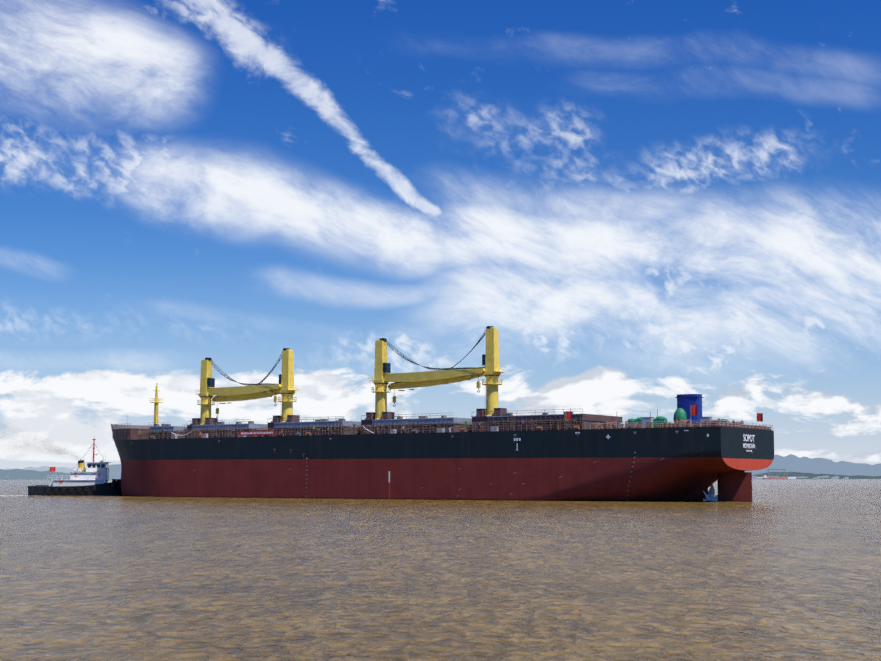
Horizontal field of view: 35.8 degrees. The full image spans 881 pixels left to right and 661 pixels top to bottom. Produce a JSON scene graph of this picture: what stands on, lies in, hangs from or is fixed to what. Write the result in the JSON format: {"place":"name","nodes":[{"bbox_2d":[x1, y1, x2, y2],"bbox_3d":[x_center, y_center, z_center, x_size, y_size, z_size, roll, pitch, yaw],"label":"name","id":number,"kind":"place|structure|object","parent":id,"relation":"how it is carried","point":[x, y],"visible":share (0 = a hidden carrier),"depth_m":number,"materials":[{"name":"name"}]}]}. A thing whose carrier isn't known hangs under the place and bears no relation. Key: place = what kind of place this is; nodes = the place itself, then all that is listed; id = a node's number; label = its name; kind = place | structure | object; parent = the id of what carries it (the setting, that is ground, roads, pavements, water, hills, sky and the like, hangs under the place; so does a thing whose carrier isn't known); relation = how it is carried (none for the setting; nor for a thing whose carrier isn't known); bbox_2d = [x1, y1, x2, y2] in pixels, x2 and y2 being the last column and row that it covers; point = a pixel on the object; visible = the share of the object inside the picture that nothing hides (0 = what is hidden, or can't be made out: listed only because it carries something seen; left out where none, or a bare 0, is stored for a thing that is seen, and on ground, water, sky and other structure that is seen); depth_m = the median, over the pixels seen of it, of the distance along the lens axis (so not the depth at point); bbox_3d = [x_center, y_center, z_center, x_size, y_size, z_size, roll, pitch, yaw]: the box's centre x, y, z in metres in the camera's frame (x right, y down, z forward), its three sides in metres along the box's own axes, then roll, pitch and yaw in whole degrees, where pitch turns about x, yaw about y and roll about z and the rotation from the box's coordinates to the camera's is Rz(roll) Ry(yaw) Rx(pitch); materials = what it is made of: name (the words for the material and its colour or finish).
{"place":"outdoors","nodes":[
{"label":"outdoors","id":0,"kind":"place"},
{"bbox_2d":[0,427,69,453],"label":"smoke","id":1,"kind":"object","parent":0,"point":[36,445],"depth_m":375.81,"materials":[{"name":"grey"}]},
{"bbox_2d":[4,466,85,472],"bbox_3d":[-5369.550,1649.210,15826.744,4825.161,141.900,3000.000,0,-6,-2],"label":"hill","id":2,"kind":"structure","parent":0,"point":[58,469],"depth_m":14724.87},
{"bbox_2d":[0,469,111,479],"bbox_3d":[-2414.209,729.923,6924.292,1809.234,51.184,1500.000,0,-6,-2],"label":"hill","id":3,"kind":"structure","parent":0,"point":[17,474],"depth_m":6294.99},
{"bbox_2d":[67,464,120,478],"bbox_3d":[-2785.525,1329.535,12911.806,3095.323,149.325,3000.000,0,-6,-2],"label":"hill","id":4,"kind":"structure","parent":0,"point":[114,471],"depth_m":11637.43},
{"bbox_2d":[5,469,848,479],"bbox_3d":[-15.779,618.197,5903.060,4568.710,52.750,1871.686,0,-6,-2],"label":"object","id":5,"kind":"object","parent":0,"point":[784,477],"visible":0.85,"depth_m":6804.20,"materials":[{"name":"grey"}]},
{"bbox_2d":[0,479,880,660],"bbox_3d":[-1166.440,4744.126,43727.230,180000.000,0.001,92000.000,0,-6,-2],"label":"water","id":6,"kind":"structure","parent":0,"point":[782,570],"depth_m":63.63,"materials":[{"name":"brown liquid"}]},
{"bbox_2d":[28,439,121,495],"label":"tug boat","id":7,"kind":"object","parent":6,"relation":"on","point":[92,479],"visible":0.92,"depth_m":370.91,"materials":[{"name":"metal"}]},
{"bbox_2d":[111,326,773,501],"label":"cargo ship","id":8,"kind":"object","parent":6,"relation":"on","point":[492,451],"visible":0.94,"depth_m":305.57,"materials":[{"name":"paint"}]},
{"bbox_2d":[0,0,880,468],"label":"sky","id":9,"kind":"structure","parent":0,"point":[647,203],"materials":[{"name":"blue"}]},
{"bbox_2d":[745,454,880,475],"bbox_3d":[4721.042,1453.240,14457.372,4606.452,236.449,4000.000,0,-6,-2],"label":"hill","id":10,"kind":"structure","parent":0,"point":[791,463],"depth_m":12783.89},
{"bbox_2d":[752,472,880,478],"bbox_3d":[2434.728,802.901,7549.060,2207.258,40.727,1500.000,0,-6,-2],"label":"shoreline","id":11,"kind":"structure","parent":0,"point":[798,474],"depth_m":6928.35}
]}

